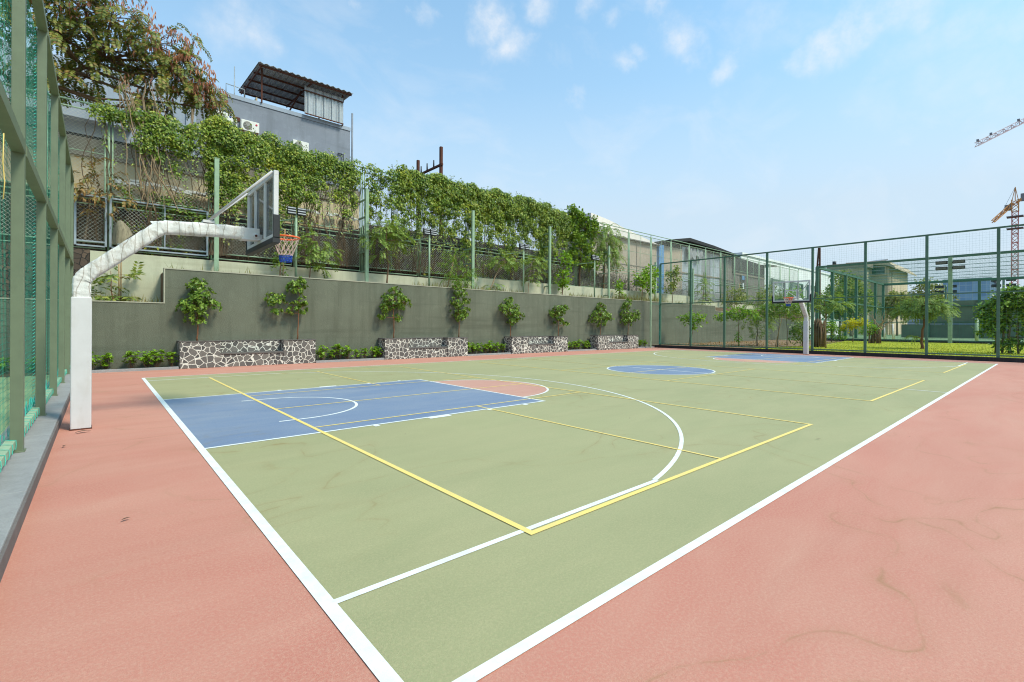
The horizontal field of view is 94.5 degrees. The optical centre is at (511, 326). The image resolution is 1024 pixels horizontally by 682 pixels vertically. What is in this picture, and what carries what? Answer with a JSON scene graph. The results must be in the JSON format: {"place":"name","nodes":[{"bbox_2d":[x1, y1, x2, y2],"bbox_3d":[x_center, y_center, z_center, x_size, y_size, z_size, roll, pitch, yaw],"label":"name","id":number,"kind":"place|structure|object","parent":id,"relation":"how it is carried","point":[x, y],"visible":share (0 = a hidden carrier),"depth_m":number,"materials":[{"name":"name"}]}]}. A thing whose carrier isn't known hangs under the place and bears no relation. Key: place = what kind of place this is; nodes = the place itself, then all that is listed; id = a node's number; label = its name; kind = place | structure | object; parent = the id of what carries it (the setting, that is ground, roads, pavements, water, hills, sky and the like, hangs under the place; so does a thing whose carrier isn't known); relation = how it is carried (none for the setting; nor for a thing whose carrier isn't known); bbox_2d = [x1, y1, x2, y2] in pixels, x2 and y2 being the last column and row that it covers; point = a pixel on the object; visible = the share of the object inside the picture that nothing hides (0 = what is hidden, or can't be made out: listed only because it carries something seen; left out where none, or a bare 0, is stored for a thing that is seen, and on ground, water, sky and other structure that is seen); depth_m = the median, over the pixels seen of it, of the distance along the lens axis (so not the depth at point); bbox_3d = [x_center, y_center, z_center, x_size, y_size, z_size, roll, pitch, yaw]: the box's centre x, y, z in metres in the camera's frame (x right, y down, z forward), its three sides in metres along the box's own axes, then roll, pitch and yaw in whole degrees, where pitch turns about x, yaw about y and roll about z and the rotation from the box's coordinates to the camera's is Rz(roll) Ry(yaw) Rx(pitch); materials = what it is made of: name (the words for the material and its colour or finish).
{"place":"outdoors","nodes":[
{"label":"outdoors","id":0,"kind":"place"},
{"bbox_2d":[0,375,48,433],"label":"turf","id":1,"kind":"structure","parent":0,"point":[5,405],"depth_m":9.77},
{"bbox_2d":[0,182,800,309],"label":"hillside","id":2,"kind":"structure","parent":0,"point":[225,219],"depth_m":21.10,"materials":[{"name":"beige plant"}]},
{"bbox_2d":[0,242,89,298],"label":"rubble wall","id":3,"kind":"structure","parent":2,"relation":"on","point":[81,258],"depth_m":14.94,"materials":[{"name":"stone"}]},
{"bbox_2d":[49,147,156,243],"bbox_3d":[-14.118,-4.468,16.317,2.726,3.361,1.950,0,0,-14],"label":"dry shrub","id":4,"kind":"object","parent":2,"relation":"on","point":[87,178],"visible":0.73,"depth_m":16.20,"materials":[{"name":"green plant"}]},
{"bbox_2d":[0,0,237,130],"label":"pod tree","id":5,"kind":"object","parent":2,"relation":"on","point":[66,32],"visible":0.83,"depth_m":17.69,"materials":[{"name":"green plant"}]},
{"bbox_2d":[0,123,359,230],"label":"concrete wall","id":6,"kind":"structure","parent":2,"relation":"on","point":[75,140],"depth_m":19.18,"materials":[{"name":"concrete"}]},
{"bbox_2d":[149,193,225,239],"bbox_3d":[-12.479,-4.148,18.338,2.658,1.931,1.672,0,0,-41],"label":"shrub","id":7,"kind":"object","parent":2,"relation":"on","point":[189,213],"visible":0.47,"depth_m":18.00,"materials":[{"name":"green plant"}]},
{"bbox_2d":[115,179,357,220],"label":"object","id":8,"kind":"object","parent":2,"relation":"on","point":[132,182],"visible":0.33,"depth_m":19.89,"materials":[{"name":"white paint"}]},
{"bbox_2d":[30,207,633,289],"bbox_3d":[-3.207,-3.404,26.430,33.387,1.943,2.146,0,0,-41],"label":"dry hedge","id":9,"kind":"object","parent":2,"relation":"on","point":[239,245],"visible":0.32,"depth_m":22.03,"materials":[{"name":"plant"}]},
{"bbox_2d":[113,183,598,287],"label":"undergrowth","id":10,"kind":"object","parent":2,"relation":"on","point":[147,213],"visible":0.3,"depth_m":21.43,"materials":[{"name":"green plant"}]},
{"bbox_2d":[76,190,687,294],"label":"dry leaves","id":11,"kind":"object","parent":2,"relation":"on","point":[385,254],"visible":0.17,"depth_m":23.17,"materials":[{"name":"brown plant"}]},
{"bbox_2d":[558,203,603,285],"bbox_3d":[4.743,-5.464,32.593,4.301,5.931,1.867,0,0,-41],"label":"shrub","id":12,"kind":"object","parent":2,"relation":"on","point":[580,237],"visible":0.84,"depth_m":32.37,"materials":[{"name":"green plant"}]},
{"bbox_2d":[587,222,626,288],"bbox_3d":[6.795,-5.050,34.429,3.975,5.139,2.638,0,0,-41],"label":"shrub","id":13,"kind":"object","parent":2,"relation":"on","point":[613,247],"visible":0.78,"depth_m":34.19,"materials":[{"name":"green plant"}]},
{"bbox_2d":[99,263,705,304],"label":"dry grass","id":14,"kind":"structure","parent":0,"point":[654,299],"depth_m":27.37,"materials":[{"name":"plant"}]},
{"bbox_2d":[161,273,809,336],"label":"terrace","id":15,"kind":"structure","parent":0,"point":[719,309],"depth_m":44.19,"materials":[{"name":"grey concrete"}]},
{"bbox_2d":[270,229,294,275],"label":"young tree","id":16,"kind":"object","parent":15,"relation":"on","point":[274,261],"visible":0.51,"depth_m":19.10,"materials":[{"name":"green plant"}]},
{"bbox_2d":[280,206,305,276],"bbox_3d":[-9.400,-3.371,19.292,1.853,3.000,0.508,0,0,-9],"label":"floodlight pole","id":17,"kind":"object","parent":15,"relation":"on","point":[299,212],"visible":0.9,"depth_m":19.38,"materials":[{"name":"metal"}]},
{"bbox_2d":[287,223,342,278],"bbox_3d":[-8.318,-3.089,20.087,2.346,2.451,1.542,0,0,-41],"label":"young tree","id":18,"kind":"object","parent":15,"relation":"on","point":[322,256],"visible":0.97,"depth_m":19.88,"materials":[{"name":"green plant"}]},
{"bbox_2d":[357,217,417,282],"bbox_3d":[-5.824,-3.545,22.173,2.962,3.389,1.836,0,0,-41],"label":"young tree","id":19,"kind":"object","parent":15,"relation":"on","point":[388,230],"visible":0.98,"depth_m":22.13,"materials":[{"name":"green plant"}]},
{"bbox_2d":[399,228,436,285],"bbox_3d":[-4.658,-3.347,23.424,1.853,3.000,0.508,0,0,-9],"label":"floodlight pole","id":20,"kind":"object","parent":15,"relation":"on","point":[429,232],"visible":0.94,"depth_m":23.51,"materials":[{"name":"metal"}]},
{"bbox_2d":[434,246,481,288],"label":"shrub","id":21,"kind":"object","parent":15,"relation":"on","point":[454,257],"visible":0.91,"depth_m":24.63,"materials":[{"name":"green plant"}]},
{"bbox_2d":[481,252,529,289],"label":"young tree","id":22,"kind":"object","parent":15,"relation":"on","point":[507,265],"visible":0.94,"depth_m":26.84,"materials":[{"name":"green plant"}]},
{"bbox_2d":[522,255,548,292],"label":"young tree","id":23,"kind":"object","parent":15,"relation":"on","point":[538,263],"visible":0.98,"depth_m":28.38,"materials":[{"name":"green plant"}]},
{"bbox_2d":[553,250,573,294],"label":"young tree","id":24,"kind":"object","parent":15,"relation":"on","point":[563,279],"visible":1,"depth_m":30.00,"materials":[{"name":"green plant"}]},
{"bbox_2d":[630,263,658,300],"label":"young tree","id":25,"kind":"object","parent":15,"relation":"on","point":[645,274],"visible":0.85,"depth_m":36.12,"materials":[{"name":"green plant"}]},
{"bbox_2d":[661,265,682,301],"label":"young tree","id":26,"kind":"object","parent":15,"relation":"on","point":[674,272],"visible":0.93,"depth_m":38.60,"materials":[{"name":"green plant"}]},
{"bbox_2d":[694,273,714,304],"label":"young tree","id":27,"kind":"object","parent":15,"relation":"on","point":[704,294],"visible":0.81,"depth_m":41.95,"materials":[{"name":"green plant"}]},
{"bbox_2d":[719,285,749,307],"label":"young tree","id":28,"kind":"object","parent":15,"relation":"on","point":[737,297],"visible":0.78,"depth_m":46.26,"materials":[{"name":"green plant"}]},
{"bbox_2d":[754,283,781,309],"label":"young tree","id":29,"kind":"object","parent":15,"relation":"on","point":[764,293],"visible":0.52,"depth_m":51.57,"materials":[{"name":"green plant"}]},
{"bbox_2d":[0,348,1023,681],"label":"court apron","id":30,"kind":"object","parent":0,"point":[894,554],"visible":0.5,"depth_m":2.77,"materials":[{"name":"paint"}]},
{"bbox_2d":[92,366,178,372],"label":"bed kerb","id":31,"kind":"structure","parent":30,"relation":"on","point":[132,369],"depth_m":15.02,"materials":[{"name":"concrete"}]},
{"bbox_2d":[69,170,299,430],"bbox_3d":[-5.034,-0.524,7.643,3.062,3.950,1.860,0,0,-41],"label":"basketball hoop","id":32,"kind":"object","parent":30,"relation":"on","point":[260,232],"visible":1,"depth_m":7.09,"materials":[{"name":"white metal"}]},
{"bbox_2d":[177,339,315,368],"bbox_3d":[-9.646,0.960,17.518,4.460,0.935,0.700,0,0,-41],"label":"stone planter","id":33,"kind":"object","parent":30,"relation":"on","point":[212,354],"visible":1,"depth_m":17.24,"materials":[{"name":"grey stone"}]},
{"bbox_2d":[175,277,222,340],"bbox_3d":[-10.873,-0.604,16.443,1.434,2.236,0.728,0,0,-41],"label":"tree","id":34,"kind":"object","parent":33,"relation":"on","point":[195,297],"visible":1,"depth_m":16.34,"materials":[{"name":"green plant"}]},
{"bbox_2d":[263,275,308,338],"bbox_3d":[-8.723,-0.751,18.364,1.682,2.555,0.686,0,0,-41],"label":"tree","id":35,"kind":"object","parent":33,"relation":"on","point":[274,300],"visible":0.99,"depth_m":18.43,"materials":[{"name":"green plant"}]},
{"bbox_2d":[315,358,383,362],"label":"bed kerb","id":36,"kind":"structure","parent":30,"relation":"on","point":[341,360],"depth_m":19.52,"materials":[{"name":"concrete"}]},
{"bbox_2d":[378,337,467,359],"bbox_3d":[-4.079,0.988,22.316,4.460,0.935,0.700,0,0,-41],"label":"stone planter","id":37,"kind":"object","parent":30,"relation":"on","point":[411,348],"visible":0.99,"depth_m":22.08,"materials":[{"name":"grey stone"}]},
{"bbox_2d":[376,286,411,337],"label":"tree","id":38,"kind":"object","parent":37,"relation":"on","point":[398,303],"visible":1,"depth_m":21.25,"materials":[{"name":"green plant"}]},
{"bbox_2d":[450,281,470,336],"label":"tree","id":39,"kind":"object","parent":37,"relation":"on","point":[463,313],"visible":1,"depth_m":23.60,"materials":[{"name":"green plant"}]},
{"bbox_2d":[504,336,567,353],"bbox_3d":[1.451,1.016,27.082,4.460,0.935,0.700,0,0,-41],"label":"stone planter","id":40,"kind":"object","parent":30,"relation":"on","point":[527,344],"visible":0.95,"depth_m":26.82,"materials":[{"name":"grey stone"}]},
{"bbox_2d":[498,297,524,336],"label":"tree","id":41,"kind":"object","parent":40,"relation":"on","point":[508,306],"visible":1,"depth_m":25.76,"materials":[{"name":"green plant"}]},
{"bbox_2d":[548,305,569,335],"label":"tree","id":42,"kind":"object","parent":40,"relation":"on","point":[561,309],"visible":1,"depth_m":28.36,"materials":[{"name":"green plant"}]},
{"bbox_2d":[590,335,637,349],"bbox_3d":[6.919,1.043,31.767,4.460,0.935,0.700,0,0,-41],"label":"stone planter","id":43,"kind":"object","parent":30,"relation":"on","point":[604,342],"visible":0.96,"depth_m":31.37,"materials":[{"name":"grey stone"}]},
{"bbox_2d":[588,302,614,334],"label":"tree","id":44,"kind":"object","parent":43,"relation":"on","point":[605,314],"visible":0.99,"depth_m":30.84,"materials":[{"name":"green plant"}]},
{"bbox_2d":[619,298,640,333],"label":"tree","id":45,"kind":"object","parent":43,"relation":"on","point":[630,318],"visible":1,"depth_m":32.93,"materials":[{"name":"green plant"}]},
{"bbox_2d":[772,280,810,354],"bbox_3d":[15.400,-0.422,25.583,3.062,3.950,1.860,0,0,-41],"label":"basketball hoop","id":46,"kind":"object","parent":30,"relation":"on","point":[796,299],"visible":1,"depth_m":25.60,"materials":[{"name":"white metal"}]},
{"bbox_2d":[650,224,1023,357],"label":"netted fence","id":47,"kind":"object","parent":30,"relation":"on","point":[926,294],"visible":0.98,"depth_m":25.54,"materials":[{"name":"metal"}]},
{"bbox_2d":[655,345,1023,362],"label":"kerb","id":48,"kind":"structure","parent":30,"relation":"on","point":[992,359],"depth_m":25.07,"materials":[{"name":"concrete"}]},
{"bbox_2d":[0,0,1023,294],"label":"sky","id":49,"kind":"structure","parent":0,"point":[734,126],"materials":[{"name":"blue"}]},
{"bbox_2d":[145,350,994,681],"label":"court floor","id":50,"kind":"structure","parent":0,"point":[341,518],"depth_m":4.75,"materials":[{"name":"paint"}]},
{"bbox_2d":[164,353,851,448],"bbox_3d":[5.138,1.498,16.516,27.580,0.001,4.900,0,0,-41],"label":"blue court paint","id":51,"kind":"object","parent":50,"relation":"on","point":[214,421],"visible":1,"depth_m":8.72,"materials":[{"name":"paint"}]},
{"bbox_2d":[142,350,996,681],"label":"white court lines","id":52,"kind":"object","parent":50,"relation":"on","point":[370,654],"visible":0.97,"depth_m":3.01,"materials":[{"name":"paint"}]},
{"bbox_2d":[209,351,965,534],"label":"yellow court lines","id":53,"kind":"object","parent":50,"relation":"on","point":[508,521],"visible":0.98,"depth_m":5.76,"materials":[{"name":"paint"}]},
{"bbox_2d":[435,358,792,396],"bbox_3d":[5.138,1.498,16.516,16.100,0.001,3.600,0,0,-41],"label":"salmon court paint","id":54,"kind":"object","parent":50,"relation":"on","point":[523,389],"visible":0.97,"depth_m":11.80,"materials":[{"name":"paint"}]},
{"bbox_2d":[662,340,841,347],"bbox_3d":[26.534,1.431,43.914,36.040,0.045,8.400,0,0,-41],"label":"mulch bed","id":55,"kind":"object","parent":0,"point":[760,345],"visible":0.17,"depth_m":38.67,"materials":[{"name":"soil"}]},
{"bbox_2d":[676,310,707,333],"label":"young tree","id":56,"kind":"object","parent":55,"relation":"on","point":[695,319],"visible":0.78,"depth_m":35.08,"materials":[{"name":"green plant"}]},
{"bbox_2d":[713,305,761,345],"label":"young tree","id":57,"kind":"object","parent":55,"relation":"on","point":[742,314],"visible":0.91,"depth_m":33.18,"materials":[{"name":"green plant"}]},
{"bbox_2d":[736,292,776,345],"bbox_3d":[17.672,-0.535,34.261,2.185,3.895,3.381,0,0,-41],"label":"young tree","id":58,"kind":"object","parent":55,"relation":"on","point":[769,326],"visible":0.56,"depth_m":34.17,"materials":[{"name":"green plant"}]},
{"bbox_2d":[754,292,804,346],"bbox_3d":[18.206,-0.478,32.136,1.801,3.790,3.256,0,0,-41],"label":"young tree","id":59,"kind":"object","parent":55,"relation":"on","point":[780,307],"visible":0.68,"depth_m":32.15,"materials":[{"name":"green plant"}]},
{"bbox_2d":[771,295,810,345],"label":"young tree","id":60,"kind":"object","parent":55,"relation":"on","point":[799,318],"visible":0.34,"depth_m":34.48,"materials":[{"name":"green plant"}]},
{"bbox_2d":[822,320,847,340],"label":"shrub","id":61,"kind":"object","parent":55,"relation":"on","point":[832,332],"visible":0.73,"depth_m":43.35,"materials":[{"name":"green plant"}]},
{"bbox_2d":[758,341,1023,357],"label":"lawn","id":62,"kind":"structure","parent":0,"point":[919,346],"depth_m":31.76,"materials":[{"name":"plant"}]},
{"bbox_2d":[788,318,810,346],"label":"shrub","id":63,"kind":"object","parent":62,"relation":"on","point":[794,330],"visible":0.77,"depth_m":33.10,"materials":[{"name":"green plant"}]},
{"bbox_2d":[814,318,824,346],"bbox_3d":[20.877,0.432,32.200,0.655,1.987,0.645,0,0,13],"label":"dead stump","id":64,"kind":"object","parent":62,"relation":"on","point":[821,335],"visible":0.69,"depth_m":32.01,"materials":[{"name":"wood"}]},
{"bbox_2d":[798,291,855,347],"bbox_3d":[20.302,-0.408,30.598,2.119,3.657,3.320,0,0,-41],"label":"young tree","id":65,"kind":"object","parent":62,"relation":"on","point":[824,309],"visible":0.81,"depth_m":30.49,"materials":[{"name":"green plant"}]},
{"bbox_2d":[840,317,870,341],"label":"shrub","id":66,"kind":"object","parent":62,"relation":"on","point":[850,326],"visible":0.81,"depth_m":42.33,"materials":[{"name":"yellow plant"}]},
{"bbox_2d":[870,313,895,343],"bbox_3d":[30.719,0.118,39.518,1.234,2.639,2.037,0,0,-41],"label":"dead stump","id":67,"kind":"object","parent":62,"relation":"on","point":[877,335],"visible":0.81,"depth_m":39.39,"materials":[{"name":"wood"}]},
{"bbox_2d":[888,289,960,348],"bbox_3d":[26.048,-0.497,29.999,2.450,3.885,3.523,0,0,-32],"label":"acacia tree","id":68,"kind":"object","parent":62,"relation":"on","point":[937,310],"visible":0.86,"depth_m":29.73,"materials":[{"name":"green plant"}]},
{"bbox_2d":[935,257,964,342],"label":"floodlight pole","id":69,"kind":"object","parent":62,"relation":"on","point":[950,267],"visible":0.95,"depth_m":40.75,"materials":[{"name":"metal"}]},
{"bbox_2d":[971,283,1023,353],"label":"ficus tree","id":70,"kind":"object","parent":62,"relation":"on","point":[988,321],"visible":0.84,"depth_m":24.99,"materials":[{"name":"green plant"}]},
{"bbox_2d":[779,334,1023,341],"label":"turf pitch","id":71,"kind":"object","parent":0,"point":[910,338],"depth_m":60.26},
{"bbox_2d":[821,284,868,336],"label":"distant tree","id":72,"kind":"object","parent":71,"relation":"on","point":[837,312],"visible":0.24,"depth_m":62.97,"materials":[{"name":"green plant"}]},
{"bbox_2d":[821,269,873,333],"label":"distant tree","id":73,"kind":"object","parent":71,"relation":"on","point":[841,280],"visible":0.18,"depth_m":77.98,"materials":[{"name":"green plant"}]},
{"bbox_2d":[827,261,873,334],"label":"beige house","id":74,"kind":"structure","parent":71,"relation":"on","point":[842,268],"depth_m":95.27,"materials":[{"name":"paint"}]},
{"bbox_2d":[851,259,916,334],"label":"beige house","id":75,"kind":"structure","parent":71,"relation":"on","point":[888,327],"depth_m":96.22,"materials":[{"name":"grey paint"}]},
{"bbox_2d":[877,288,912,335],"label":"distant tree","id":76,"kind":"object","parent":71,"relation":"on","point":[896,299],"visible":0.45,"depth_m":82.61,"materials":[{"name":"green plant"}]},
{"bbox_2d":[815,249,1023,343],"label":"caged court","id":77,"kind":"object","parent":71,"relation":"on","point":[962,325],"visible":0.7,"depth_m":57.74,"materials":[{"name":"green paint"}]},
{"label":"upper ground","id":78,"kind":"structure","parent":0,"visible":0},
{"bbox_2d":[416,146,442,234],"bbox_3d":[-5.385,-6.826,30.390,0.160,8.550,3.300,0,0,-41],"label":"utility pole","id":79,"kind":"object","parent":78,"relation":"on","point":[439,165],"visible":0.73,"depth_m":29.54,"materials":[{"name":"metal"}]},
{"bbox_2d":[546,213,660,291],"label":"plaster shed","id":80,"kind":"structure","parent":78,"relation":"on","point":[609,222],"depth_m":43.67,"materials":[{"name":"paint"}]},
{"bbox_2d":[656,238,739,301],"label":"tin shed","id":81,"kind":"structure","parent":78,"relation":"on","point":[695,242],"depth_m":51.36,"materials":[{"name":"beige paint"}]},
{"bbox_2d":[728,258,776,304],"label":"dark shed","id":82,"kind":"structure","parent":78,"relation":"on","point":[749,273],"depth_m":60.00,"materials":[{"name":"grey metal"}]},
{"label":"ground","id":83,"kind":"structure","parent":0,"visible":0},
{"bbox_2d":[0,374,69,581],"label":"kerb","id":84,"kind":"structure","parent":83,"relation":"on","point":[21,474],"depth_m":4.38,"materials":[{"name":"concrete"}]},
{"bbox_2d":[0,0,73,471],"bbox_3d":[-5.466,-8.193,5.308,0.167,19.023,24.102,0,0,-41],"label":"netted fence","id":85,"kind":"object","parent":84,"relation":"on","point":[59,218],"visible":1,"depth_m":6.88,"materials":[{"name":"metal"}]},
{"bbox_2d":[0,346,646,376],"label":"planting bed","id":86,"kind":"object","parent":83,"relation":"on","point":[26,374],"visible":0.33,"depth_m":13.88,"materials":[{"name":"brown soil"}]},
{"bbox_2d":[121,351,141,367],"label":"shrub","id":87,"kind":"object","parent":86,"relation":"on","point":[128,354],"visible":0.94,"depth_m":15.22,"materials":[{"name":"green plant"}]},
{"bbox_2d":[0,268,802,373],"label":"boundary wall","id":88,"kind":"structure","parent":83,"relation":"on","point":[343,313],"depth_m":20.19,"materials":[{"name":"concrete"}]},
{"bbox_2d":[90,250,800,311],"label":"retaining wall","id":89,"kind":"structure","parent":83,"relation":"on","point":[148,285],"depth_m":19.38,"materials":[{"name":"beige concrete"}]},
{"bbox_2d":[0,82,798,308],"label":"chain link fence","id":90,"kind":"object","parent":89,"relation":"on","point":[108,244],"visible":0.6,"depth_m":22.24,"materials":[{"name":"metal"}]},
{"bbox_2d":[118,73,203,212],"bbox_3d":[-12.687,-6.474,17.226,2.540,4.591,0.278,0,0,-41],"label":"dry vine","id":91,"kind":"object","parent":90,"relation":"hanging from","point":[154,160],"visible":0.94,"depth_m":16.93,"materials":[{"name":"plant"}]},
{"bbox_2d":[81,99,364,266],"bbox_3d":[-10.628,-5.597,19.062,9.947,5.652,0.840,0,0,-41],"label":"creeper","id":92,"kind":"object","parent":90,"relation":"attached to","point":[221,135],"visible":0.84,"depth_m":18.68,"materials":[{"name":"green plant"}]},
{"bbox_2d":[360,163,572,282],"bbox_3d":[-1.535,-5.474,26.927,14.703,5.497,0.879,0,0,-41],"label":"creeper","id":93,"kind":"object","parent":90,"relation":"attached to","point":[527,212],"visible":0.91,"depth_m":25.82,"materials":[{"name":"green plant"}]},
{"bbox_2d":[734,252,839,334],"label":"white building","id":94,"kind":"structure","parent":83,"relation":"on","point":[806,273],"depth_m":77.64,"materials":[{"name":"paint"}]},
{"bbox_2d":[839,278,877,336],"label":"distant tree","id":95,"kind":"object","parent":83,"relation":"on","point":[870,309],"visible":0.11,"depth_m":71.52,"materials":[{"name":"green plant"}]},
{"bbox_2d":[903,277,959,300],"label":"distant tree","id":96,"kind":"object","parent":83,"relation":"on","point":[922,287],"visible":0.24,"depth_m":83.71,"materials":[{"name":"green plant"}]},
{"bbox_2d":[907,277,1001,323],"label":"glass building","id":97,"kind":"structure","parent":83,"relation":"on","point":[966,286],"depth_m":148.82,"materials":[{"name":"glass"}]},
{"bbox_2d":[975,118,1023,146],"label":"tower crane","id":98,"kind":"object","parent":83,"relation":"on","point":[997,135],"visible":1,"depth_m":199.90,"materials":[{"name":"red paint"}]},
{"bbox_2d":[991,187,1023,286],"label":"tower crane","id":99,"kind":"object","parent":83,"relation":"on","point":[1006,209],"visible":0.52,"depth_m":259.86,"materials":[{"name":"red paint"}]},
{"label":"terrace","id":100,"kind":"structure","parent":0,"visible":0},
{"bbox_2d":[91,261,144,300],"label":"young tree","id":101,"kind":"object","parent":100,"relation":"on","point":[98,280],"visible":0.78,"depth_m":15.72,"materials":[{"name":"green plant"}]},
{"bbox_2d":[112,220,131,300],"bbox_3d":[-13.254,-2.146,16.099,0.549,2.911,0.438,0,0,-41],"label":"draped sack","id":102,"kind":"object","parent":100,"relation":"on","point":[122,232],"visible":0.97,"depth_m":16.01,"materials":[{"name":"fabric"}]},
{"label":"yard","id":103,"kind":"structure","parent":0,"visible":0},
{"bbox_2d":[0,40,352,184],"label":"grey building","id":104,"kind":"structure","parent":103,"relation":"on","point":[321,135],"depth_m":25.58,"materials":[{"name":"paint"}]},
{"bbox_2d":[240,119,258,135],"bbox_3d":[-14.040,-10.649,25.351,0.860,0.610,0.400,0,0,-41],"label":"air conditioner","id":105,"kind":"object","parent":104,"relation":"attached to","point":[244,124],"visible":0.91,"depth_m":25.20,"materials":[{"name":"metal"}]},
{"bbox_2d":[238,61,352,125],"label":"rooftop shed","id":106,"kind":"structure","parent":104,"relation":"on","point":[291,90],"depth_m":27.91,"materials":[{"name":"metal"}]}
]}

